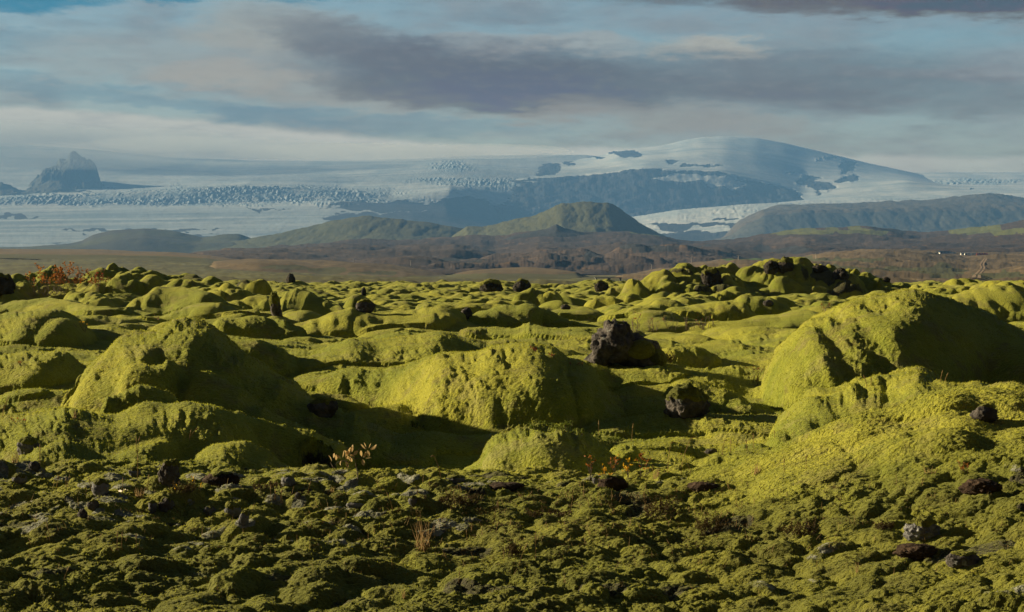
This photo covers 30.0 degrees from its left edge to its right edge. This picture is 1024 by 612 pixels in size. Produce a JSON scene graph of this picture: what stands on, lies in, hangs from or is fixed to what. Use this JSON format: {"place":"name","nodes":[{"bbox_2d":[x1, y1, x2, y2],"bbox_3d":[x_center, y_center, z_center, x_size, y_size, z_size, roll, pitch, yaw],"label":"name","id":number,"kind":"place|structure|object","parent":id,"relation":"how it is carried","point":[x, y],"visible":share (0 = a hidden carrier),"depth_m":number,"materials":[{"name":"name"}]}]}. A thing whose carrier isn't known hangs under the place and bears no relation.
{"place":"outdoors","nodes":[
{"label":"outdoors","id":0,"kind":"place"},
{"bbox_2d":[0,180,91,194],"bbox_3d":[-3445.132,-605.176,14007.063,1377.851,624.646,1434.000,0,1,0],"label":"nunatak","id":1,"kind":"structure","parent":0,"point":[52,186],"depth_m":13606.65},
{"bbox_2d":[26,151,114,189],"bbox_3d":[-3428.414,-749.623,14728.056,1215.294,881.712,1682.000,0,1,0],"label":"nunatak","id":2,"kind":"structure","parent":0,"point":[74,170],"depth_m":14252.09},
{"bbox_2d":[0,249,239,262],"bbox_3d":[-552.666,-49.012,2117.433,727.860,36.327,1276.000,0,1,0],"label":"grass plateau","id":3,"kind":"object","parent":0,"point":[30,254],"depth_m":1695.29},
{"bbox_2d":[0,228,248,252],"bbox_3d":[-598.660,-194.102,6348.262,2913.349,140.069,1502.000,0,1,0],"label":"green hill","id":4,"kind":"structure","parent":0,"point":[153,240],"depth_m":6110.88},
{"bbox_2d":[0,143,592,246],"bbox_3d":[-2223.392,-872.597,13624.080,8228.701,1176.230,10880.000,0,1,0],"label":"glacier","id":5,"kind":"object","parent":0,"point":[201,197],"visible":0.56,"depth_m":12848.88,"materials":[{"name":"ice"}]},
{"bbox_2d":[192,215,463,252],"bbox_3d":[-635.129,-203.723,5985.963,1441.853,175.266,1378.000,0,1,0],"label":"green hill","id":6,"kind":"structure","parent":0,"point":[364,227],"depth_m":6015.56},
{"bbox_2d":[210,259,445,276],"bbox_3d":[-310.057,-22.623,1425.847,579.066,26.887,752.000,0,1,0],"label":"grass slope","id":7,"kind":"structure","parent":0,"point":[320,267],"depth_m":1289.08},
{"bbox_2d":[0,258,917,284],"bbox_3d":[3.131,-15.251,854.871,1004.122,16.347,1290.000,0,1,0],"label":"heath flat","id":8,"kind":"structure","parent":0,"point":[203,270],"depth_m":942.74,"materials":[{"name":"plant"}]},
{"bbox_2d":[0,279,1023,611],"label":"moss ground","id":9,"kind":"structure","parent":0,"point":[676,593],"depth_m":12.51,"materials":[{"name":"plant"}]},
{"bbox_2d":[12,472,27,484],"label":"lava rock","id":10,"kind":"object","parent":9,"relation":"on","point":[19,478],"visible":1,"depth_m":13.78,"materials":[{"name":"grey stone"}]},
{"bbox_2d":[0,351,86,387],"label":"moss mound","id":11,"kind":"object","parent":9,"relation":"on","point":[60,372],"visible":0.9,"depth_m":27.02,"materials":[{"name":"plant"}]},
{"bbox_2d":[0,309,96,346],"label":"moss mound","id":12,"kind":"object","parent":9,"relation":"on","point":[60,329],"visible":0.98,"depth_m":35.04,"materials":[{"name":"plant"}]},
{"bbox_2d":[0,268,117,302],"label":"moss mound","id":13,"kind":"object","parent":9,"relation":"on","point":[23,290],"visible":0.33,"depth_m":90.46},
{"bbox_2d":[0,272,15,295],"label":"lava rock","id":14,"kind":"object","parent":13,"relation":"on","point":[7,285],"visible":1,"depth_m":86.90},
{"bbox_2d":[25,261,96,295],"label":"shrub","id":15,"kind":"object","parent":13,"relation":"on","point":[58,276],"visible":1,"depth_m":88.18,"materials":[{"name":"orange plant"}]},
{"bbox_2d":[0,297,135,315],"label":"moss mound","id":16,"kind":"object","parent":9,"relation":"on","point":[35,304],"visible":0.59,"depth_m":62.53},
{"bbox_2d":[63,291,119,307],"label":"moss mound","id":17,"kind":"object","parent":9,"relation":"on","point":[94,298],"visible":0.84,"depth_m":78.17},
{"bbox_2d":[92,478,108,495],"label":"lava rock","id":18,"kind":"object","parent":9,"relation":"on","point":[100,486],"visible":0.94,"depth_m":13.31,"materials":[{"name":"grey stone"}]},
{"bbox_2d":[79,315,158,326],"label":"moss mound","id":19,"kind":"object","parent":9,"relation":"on","point":[105,320],"visible":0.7,"depth_m":43.07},
{"bbox_2d":[0,401,258,467],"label":"moss mound","id":20,"kind":"object","parent":9,"relation":"on","point":[196,443],"visible":0.87,"depth_m":16.95,"materials":[{"name":"plant"}]},
{"bbox_2d":[17,435,39,454],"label":"lava rock","id":21,"kind":"object","parent":20,"relation":"on","point":[27,444],"visible":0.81,"depth_m":16.24,"materials":[{"name":"grey stone"}]},
{"bbox_2d":[100,384,177,413],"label":"moss mound","id":22,"kind":"object","parent":20,"relation":"on","point":[139,393],"visible":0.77,"depth_m":18.46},
{"bbox_2d":[110,306,159,315],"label":"moss mound","id":23,"kind":"object","parent":9,"relation":"on","point":[138,311],"visible":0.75,"depth_m":56.40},
{"bbox_2d":[76,267,255,301],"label":"moss mound","id":24,"kind":"object","parent":9,"relation":"on","point":[144,279],"visible":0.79,"depth_m":88.78,"materials":[{"name":"plant"}]},
{"bbox_2d":[158,496,174,511],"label":"lava rock","id":25,"kind":"object","parent":9,"relation":"on","point":[166,504],"visible":1,"depth_m":13.00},
{"bbox_2d":[158,458,180,487],"bbox_3d":[-2.486,1.223,13.822,0.150,0.244,0.134,1,1,31],"label":"lava rock","id":26,"kind":"object","parent":9,"relation":"on","point":[168,473],"visible":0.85,"depth_m":13.78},
{"bbox_2d":[126,287,221,313],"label":"moss mound","id":27,"kind":"object","parent":9,"relation":"on","point":[169,299],"visible":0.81,"depth_m":57.99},
{"bbox_2d":[169,481,195,492],"bbox_3d":[-2.281,1.249,13.227,0.191,0.084,0.122,0,1,0],"label":"heather patch","id":28,"kind":"object","parent":9,"relation":"on","point":[187,488],"visible":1,"depth_m":13.21,"materials":[{"name":"green plant"}]},
{"bbox_2d":[147,303,249,321],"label":"moss mound","id":29,"kind":"object","parent":9,"relation":"on","point":[201,308],"visible":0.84,"depth_m":46.30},
{"bbox_2d":[201,470,239,486],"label":"lava rock","id":30,"kind":"object","parent":9,"relation":"on","point":[219,478],"visible":0.72,"depth_m":14.25,"materials":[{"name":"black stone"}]},
{"bbox_2d":[224,501,240,517],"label":"lava rock","id":31,"kind":"object","parent":9,"relation":"on","point":[233,509],"visible":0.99,"depth_m":12.99,"materials":[{"name":"grey stone"}]},
{"bbox_2d":[210,565,258,592],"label":"moss mound","id":32,"kind":"object","parent":9,"relation":"on","point":[248,584],"visible":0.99,"depth_m":10.84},
{"bbox_2d":[180,441,293,470],"bbox_3d":[-2.304,1.461,16.569,1.145,0.560,2.056,0,1,0],"label":"moss mound","id":33,"kind":"object","parent":9,"relation":"on","point":[236,458],"visible":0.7,"depth_m":16.14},
{"bbox_2d":[238,509,249,525],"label":"lava rock","id":34,"kind":"object","parent":9,"relation":"on","point":[243,519],"visible":1,"depth_m":12.23,"materials":[{"name":"grey stone"}]},
{"bbox_2d":[228,295,269,311],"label":"moss mound","id":35,"kind":"object","parent":9,"relation":"on","point":[259,302],"visible":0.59,"depth_m":65.55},
{"bbox_2d":[237,279,272,294],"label":"moss mound","id":36,"kind":"object","parent":9,"relation":"on","point":[248,285],"visible":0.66,"depth_m":102.63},
{"bbox_2d":[212,315,307,337],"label":"moss mound","id":37,"kind":"object","parent":9,"relation":"on","point":[263,326],"visible":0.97,"depth_m":38.38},
{"bbox_2d":[233,339,299,376],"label":"moss mound","id":38,"kind":"object","parent":9,"relation":"on","point":[280,362],"visible":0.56,"depth_m":28.91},
{"bbox_2d":[250,478,284,489],"bbox_3d":[-1.773,1.284,13.799,0.259,0.072,0.156,0,1,0],"label":"heather patch","id":39,"kind":"object","parent":9,"relation":"on","point":[269,483],"visible":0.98,"depth_m":13.79,"materials":[{"name":"green plant"}]},
{"bbox_2d":[61,317,484,464],"bbox_3d":[-3.746,0.880,22.206,4.154,1.478,7.923,-1,1,-30],"label":"moss mound","id":40,"kind":"object","parent":9,"relation":"on","point":[87,386],"visible":0.81,"depth_m":20.34,"materials":[{"name":"plant"}]},
{"bbox_2d":[307,397,338,417],"bbox_3d":[-2.039,1.105,20.607,0.349,0.250,0.256,0,1,0],"label":"lava rock","id":41,"kind":"object","parent":40,"relation":"on","point":[324,407],"visible":0.99,"depth_m":20.53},
{"bbox_2d":[268,291,282,316],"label":"lava rock","id":42,"kind":"object","parent":9,"relation":"on","point":[275,304],"visible":0.82,"depth_m":45.30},
{"bbox_2d":[281,474,295,485],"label":"lava rock","id":43,"kind":"object","parent":9,"relation":"on","point":[287,480],"visible":0.94,"depth_m":14.14,"materials":[{"name":"grey stone"}]},
{"bbox_2d":[250,416,355,469],"bbox_3d":[-2.015,1.454,18.404,1.027,0.775,1.504,0,1,0],"label":"moss mound","id":44,"kind":"object","parent":9,"relation":"on","point":[314,448],"visible":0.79,"depth_m":18.15,"materials":[{"name":"plant"}]},
{"bbox_2d":[280,289,345,315],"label":"moss mound","id":45,"kind":"object","parent":9,"relation":"on","point":[311,301],"visible":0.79,"depth_m":60.05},
{"bbox_2d":[312,391,367,406],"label":"moss mound","id":46,"kind":"object","parent":9,"relation":"on","point":[339,398],"visible":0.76,"depth_m":24.99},
{"bbox_2d":[329,443,375,479],"bbox_3d":[-1.196,1.165,14.289,0.362,0.295,0.078,0,1,0],"label":"leafy twig","id":47,"kind":"object","parent":9,"relation":"on","point":[367,453],"visible":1,"depth_m":14.30,"materials":[{"name":"orange plant"}]},
{"bbox_2d":[346,499,366,508],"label":"lava rock","id":48,"kind":"object","parent":9,"relation":"on","point":[356,503],"visible":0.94,"depth_m":13.25,"materials":[{"name":"grey stone"}]},
{"bbox_2d":[343,295,376,311],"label":"moss mound","id":49,"kind":"object","parent":9,"relation":"on","point":[352,300],"visible":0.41,"depth_m":62.86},
{"bbox_2d":[294,305,466,333],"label":"moss mound","id":50,"kind":"object","parent":9,"relation":"on","point":[340,320],"visible":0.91,"depth_m":41.38,"materials":[{"name":"plant"}]},
{"bbox_2d":[356,299,375,312],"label":"lava rock","id":51,"kind":"object","parent":50,"relation":"on","point":[365,305],"visible":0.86,"depth_m":42.24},
{"bbox_2d":[298,331,517,366],"bbox_3d":[-1.612,0.663,31.573,3.550,0.475,5.045,0,1,0],"label":"moss mound","id":52,"kind":"object","parent":9,"relation":"on","point":[430,347],"visible":0.85,"depth_m":30.37,"materials":[{"name":"plant"}]},
{"bbox_2d":[410,518,437,551],"bbox_3d":[-0.548,1.412,11.834,0.160,0.232,0.206,0,1,21],"label":"grass tuft","id":53,"kind":"object","parent":9,"relation":"on","point":[422,543],"visible":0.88,"depth_m":11.84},
{"bbox_2d":[439,492,478,505],"bbox_3d":[-0.369,1.332,13.220,0.293,0.087,0.162,0,1,0],"label":"heather patch","id":54,"kind":"object","parent":9,"relation":"on","point":[462,500],"visible":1,"depth_m":13.20,"materials":[{"name":"green plant"}]},
{"bbox_2d":[294,342,625,432],"bbox_3d":[-0.262,0.979,25.788,3.800,0.997,6.272,-1,1,-30],"label":"moss mound","id":55,"kind":"object","parent":9,"relation":"on","point":[501,409],"visible":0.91,"depth_m":23.63,"materials":[{"name":"plant"}]},
{"bbox_2d":[417,298,538,309],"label":"moss mound","id":56,"kind":"object","parent":9,"relation":"on","point":[483,303],"visible":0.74,"depth_m":68.19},
{"bbox_2d":[479,278,502,291],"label":"lava rock","id":57,"kind":"object","parent":9,"relation":"on","point":[490,285],"visible":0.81,"depth_m":106.04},
{"bbox_2d":[489,482,524,490],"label":"lava rock","id":58,"kind":"object","parent":9,"relation":"on","point":[510,486],"visible":0.91,"depth_m":13.99,"materials":[{"name":"brown stone"}]},
{"bbox_2d":[499,540,523,557],"bbox_3d":[0.002,1.473,11.562,0.149,0.111,0.108,0,1,-19],"label":"heather patch","id":59,"kind":"object","parent":9,"relation":"on","point":[511,548],"visible":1,"depth_m":11.56,"materials":[{"name":"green plant"}]},
{"bbox_2d":[0,286,1023,611],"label":"moss tufts","id":60,"kind":"object","parent":9,"relation":"on","point":[364,420],"visible":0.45,"depth_m":17.03,"materials":[{"name":"plant"}]},
{"bbox_2d":[22,474,1011,595],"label":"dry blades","id":61,"kind":"object","parent":9,"relation":"on","point":[510,520],"visible":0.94,"depth_m":12.54,"materials":[{"name":"brown plant"}]},
{"bbox_2d":[513,278,530,291],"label":"lava rock","id":62,"kind":"object","parent":9,"relation":"on","point":[520,285],"visible":0.72,"depth_m":120.31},
{"bbox_2d":[472,303,576,325],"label":"moss mound","id":63,"kind":"object","parent":9,"relation":"on","point":[513,314],"visible":0.91,"depth_m":44.49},
{"bbox_2d":[467,323,591,335],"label":"moss mound","id":64,"kind":"object","parent":9,"relation":"on","point":[480,331],"visible":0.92,"depth_m":36.93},
{"bbox_2d":[512,288,563,305],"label":"moss mound","id":65,"kind":"object","parent":9,"relation":"on","point":[536,297],"visible":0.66,"depth_m":75.76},
{"bbox_2d":[524,505,573,517],"bbox_3d":[0.250,1.382,12.856,0.342,0.079,0.182,0,1,0],"label":"heather patch","id":66,"kind":"object","parent":9,"relation":"on","point":[559,513],"visible":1,"depth_m":12.86,"materials":[{"name":"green plant"}]},
{"bbox_2d":[463,423,637,473],"bbox_3d":[0.339,1.463,18.192,1.756,0.641,2.742,0,1,0],"label":"moss mound","id":67,"kind":"object","parent":9,"relation":"on","point":[546,445],"visible":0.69,"depth_m":17.47,"materials":[{"name":"plant"}]},
{"bbox_2d":[539,300,579,310],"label":"moss mound","id":68,"kind":"object","parent":9,"relation":"on","point":[553,305],"visible":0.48,"depth_m":63.05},
{"bbox_2d":[552,306,604,316],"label":"moss mound","id":69,"kind":"object","parent":9,"relation":"on","point":[583,309],"visible":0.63,"depth_m":50.16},
{"bbox_2d":[594,280,609,291],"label":"lava rock","id":70,"kind":"object","parent":9,"relation":"on","point":[600,285],"visible":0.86,"depth_m":125.02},
{"bbox_2d":[584,293,641,308],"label":"moss mound","id":71,"kind":"object","parent":9,"relation":"on","point":[596,302],"visible":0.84,"depth_m":87.97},
{"bbox_2d":[597,474,628,490],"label":"lava rock","id":72,"kind":"object","parent":9,"relation":"on","point":[615,482],"visible":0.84,"depth_m":13.86,"materials":[{"name":"brown stone"}]},
{"bbox_2d":[612,445,642,461],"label":"moss mound","id":73,"kind":"object","parent":9,"relation":"on","point":[633,452],"visible":0.91,"depth_m":19.27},
{"bbox_2d":[581,360,686,386],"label":"moss mound","id":74,"kind":"object","parent":9,"relation":"on","point":[605,372],"visible":0.49,"depth_m":27.84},
{"bbox_2d":[584,318,666,367],"bbox_3d":[1.692,0.603,28.699,1.268,0.842,0.815,0,1,0],"label":"lava rock","id":75,"kind":"object","parent":74,"relation":"on","point":[614,340],"visible":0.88,"depth_m":28.43,"materials":[{"name":"stone"}]},
{"bbox_2d":[643,495,683,516],"bbox_3d":[1.017,1.339,12.802,0.281,0.152,0.193,0,1,0],"label":"heather patch","id":76,"kind":"object","parent":9,"relation":"on","point":[664,507],"visible":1,"depth_m":12.82,"materials":[{"name":"green plant"}]},
{"bbox_2d":[650,299,686,309],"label":"moss mound","id":77,"kind":"object","parent":9,"relation":"on","point":[664,304],"visible":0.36,"depth_m":57.20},
{"bbox_2d":[619,441,736,454],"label":"moss mound","id":78,"kind":"object","parent":9,"relation":"on","point":[691,448],"visible":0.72,"depth_m":20.61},
{"bbox_2d":[586,412,776,432],"bbox_3d":[2.212,1.392,23.069,2.555,0.175,1.596,0,1,9],"label":"moss mound","id":79,"kind":"object","parent":9,"relation":"on","point":[677,423],"visible":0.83,"depth_m":22.71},
{"bbox_2d":[663,382,710,418],"bbox_3d":[2.121,1.198,23.128,0.582,0.566,0.475,0,1,0],"label":"lava rock","id":80,"kind":"object","parent":79,"relation":"on","point":[686,400],"visible":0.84,"depth_m":22.98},
{"bbox_2d":[669,345,720,363],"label":"moss mound","id":81,"kind":"object","parent":9,"relation":"on","point":[700,354],"visible":0.98,"depth_m":30.60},
{"bbox_2d":[686,481,718,491],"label":"lava rock","id":82,"kind":"object","parent":9,"relation":"on","point":[700,486],"visible":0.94,"depth_m":13.70,"materials":[{"name":"brown stone"}]},
{"bbox_2d":[664,379,757,414],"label":"moss mound","id":83,"kind":"object","parent":9,"relation":"on","point":[731,397],"visible":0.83,"depth_m":24.95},
{"bbox_2d":[666,301,756,317],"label":"moss mound","id":84,"kind":"object","parent":9,"relation":"on","point":[740,308],"visible":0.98,"depth_m":48.01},
{"bbox_2d":[694,513,733,535],"bbox_3d":[1.298,1.405,12.278,0.263,0.144,0.170,0,1,0],"label":"heather patch","id":85,"kind":"object","parent":9,"relation":"on","point":[716,526],"visible":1,"depth_m":12.27,"materials":[{"name":"green plant"}]},
{"bbox_2d":[710,286,761,299],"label":"moss mound","id":86,"kind":"object","parent":9,"relation":"on","point":[732,292],"visible":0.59,"depth_m":86.22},
{"bbox_2d":[704,443,771,457],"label":"moss mound","id":87,"kind":"object","parent":9,"relation":"on","point":[750,445],"visible":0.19,"depth_m":16.00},
{"bbox_2d":[605,257,910,295],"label":"moss mound","id":88,"kind":"object","parent":9,"relation":"on","point":[803,277],"visible":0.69,"depth_m":103.19,"materials":[{"name":"plant"}]},
{"bbox_2d":[701,267,722,286],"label":"lava rock","id":89,"kind":"object","parent":88,"relation":"on","point":[711,276],"visible":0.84,"depth_m":102.06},
{"bbox_2d":[763,260,778,274],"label":"lava rock","id":90,"kind":"object","parent":88,"relation":"on","point":[770,266],"visible":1,"depth_m":103.89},
{"bbox_2d":[777,256,793,273],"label":"lava rock","id":91,"kind":"object","parent":88,"relation":"on","point":[785,264],"visible":1,"depth_m":103.66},
{"bbox_2d":[729,294,790,314],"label":"moss mound","id":92,"kind":"object","parent":9,"relation":"on","point":[750,302],"visible":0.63,"depth_m":53.13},
{"bbox_2d":[716,310,819,326],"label":"moss mound","id":93,"kind":"object","parent":9,"relation":"on","point":[791,315],"visible":0.79,"depth_m":43.50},
{"bbox_2d":[776,516,820,538],"bbox_3d":[1.762,1.363,11.779,0.277,0.128,0.174,0,1,0],"label":"heather patch","id":94,"kind":"object","parent":9,"relation":"on","point":[809,528],"visible":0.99,"depth_m":11.76,"materials":[{"name":"green plant"}]},
{"bbox_2d":[764,366,938,446],"bbox_3d":[3.497,1.162,18.723,2.119,1.139,6.955,0,1,9],"label":"moss mound","id":95,"kind":"object","parent":9,"relation":"on","point":[805,425],"visible":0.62,"depth_m":17.05,"materials":[{"name":"plant"}]},
{"bbox_2d":[872,519,894,529],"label":"heather patch","id":96,"kind":"object","parent":9,"relation":"on","point":[882,525],"visible":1,"depth_m":11.53,"materials":[{"name":"green plant"}]},
{"bbox_2d":[762,288,1023,401],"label":"moss mound","id":97,"kind":"object","parent":9,"relation":"on","point":[965,358],"visible":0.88,"depth_m":25.71,"materials":[{"name":"plant"}]},
{"bbox_2d":[892,543,937,560],"bbox_3d":[2.279,1.392,10.796,0.242,0.099,0.230,1,2,41],"label":"lava rock","id":98,"kind":"object","parent":9,"relation":"on","point":[916,552],"visible":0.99,"depth_m":10.73,"materials":[{"name":"brown stone"}]},
{"bbox_2d":[903,514,940,541],"bbox_3d":[2.398,1.306,11.172,0.190,0.192,0.188,1,2,41],"label":"lava rock","id":99,"kind":"object","parent":9,"relation":"on","point":[920,526],"visible":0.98,"depth_m":11.12,"materials":[{"name":"grey stone"}]},
{"bbox_2d":[929,380,988,389],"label":"moss mound","id":100,"kind":"object","parent":9,"relation":"on","point":[945,383],"visible":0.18,"depth_m":17.12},
{"bbox_2d":[944,549,980,567],"bbox_3d":[2.459,1.381,10.418,0.178,0.103,0.151,1,2,34],"label":"lava rock","id":101,"kind":"object","parent":9,"relation":"on","point":[961,558],"visible":1,"depth_m":10.38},
{"bbox_2d":[902,279,1023,296],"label":"moss mound","id":102,"kind":"object","parent":9,"relation":"on","point":[949,287],"visible":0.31,"depth_m":81.80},
{"bbox_2d":[950,278,979,285],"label":"moss mound","id":103,"kind":"object","parent":9,"relation":"on","point":[963,281],"visible":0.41,"depth_m":84.29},
{"bbox_2d":[958,477,1002,494],"bbox_3d":[2.945,1.145,12.000,0.280,0.120,0.234,0,1,0],"label":"lava rock","id":104,"kind":"object","parent":9,"relation":"on","point":[981,485],"visible":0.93,"depth_m":11.93,"materials":[{"name":"brown stone"}]},
{"bbox_2d":[969,403,998,422],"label":"lava rock","id":105,"kind":"object","parent":9,"relation":"on","point":[986,412],"visible":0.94,"depth_m":13.49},
{"bbox_2d":[947,285,1023,322],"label":"moss mound","id":106,"kind":"object","parent":9,"relation":"on","point":[999,298],"visible":0.73,"depth_m":46.84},
{"bbox_2d":[982,280,1023,290],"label":"moss mound","id":107,"kind":"object","parent":9,"relation":"on","point":[995,282],"visible":0.68,"depth_m":79.93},
{"bbox_2d":[988,333,1023,383],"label":"moss mound","id":108,"kind":"object","parent":9,"relation":"on","point":[1009,374],"visible":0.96,"depth_m":26.19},
{"bbox_2d":[446,267,586,278],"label":"grass swell","id":109,"kind":"object","parent":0,"point":[524,273],"depth_m":1259.85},
{"bbox_2d":[503,224,593,239],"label":"cone hill","id":110,"kind":"structure","parent":0,"point":[555,230],"depth_m":4368.58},
{"bbox_2d":[452,201,665,236],"bbox_3d":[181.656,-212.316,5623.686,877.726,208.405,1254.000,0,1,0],"label":"crater hill","id":111,"kind":"structure","parent":0,"point":[584,216],"depth_m":5650.15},
{"bbox_2d":[421,244,747,273],"bbox_3d":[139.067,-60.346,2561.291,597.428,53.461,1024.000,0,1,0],"label":"heath spur","id":112,"kind":"structure","parent":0,"point":[631,258],"depth_m":2404.48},
{"bbox_2d":[189,220,1023,274],"bbox_3d":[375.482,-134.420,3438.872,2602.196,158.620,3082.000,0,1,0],"label":"heath hill","id":113,"kind":"structure","parent":0,"point":[1006,237],"depth_m":3573.49,"materials":[{"name":"plant"}]},
{"bbox_2d":[494,136,969,220],"bbox_3d":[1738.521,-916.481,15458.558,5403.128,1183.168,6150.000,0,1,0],"label":"dome mountain","id":114,"kind":"structure","parent":0,"point":[703,172],"depth_m":14232.43,"materials":[{"name":"snow"}]},
{"bbox_2d":[616,248,1023,282],"bbox_3d":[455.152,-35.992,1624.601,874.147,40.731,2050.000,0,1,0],"label":"grass hill","id":115,"kind":"structure","parent":0,"point":[909,265],"depth_m":1471.27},
{"bbox_2d":[633,172,1023,240],"bbox_3d":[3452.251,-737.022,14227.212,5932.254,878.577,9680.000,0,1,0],"label":"glacier tongue","id":116,"kind":"object","parent":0,"point":[703,224],"visible":0.32,"depth_m":11895.30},
{"bbox_2d":[714,193,1023,239],"bbox_3d":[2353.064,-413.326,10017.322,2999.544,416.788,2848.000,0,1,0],"label":"plateau mountain","id":117,"kind":"structure","parent":0,"point":[963,211],"depth_m":9347.86,"materials":[{"name":"stone"}]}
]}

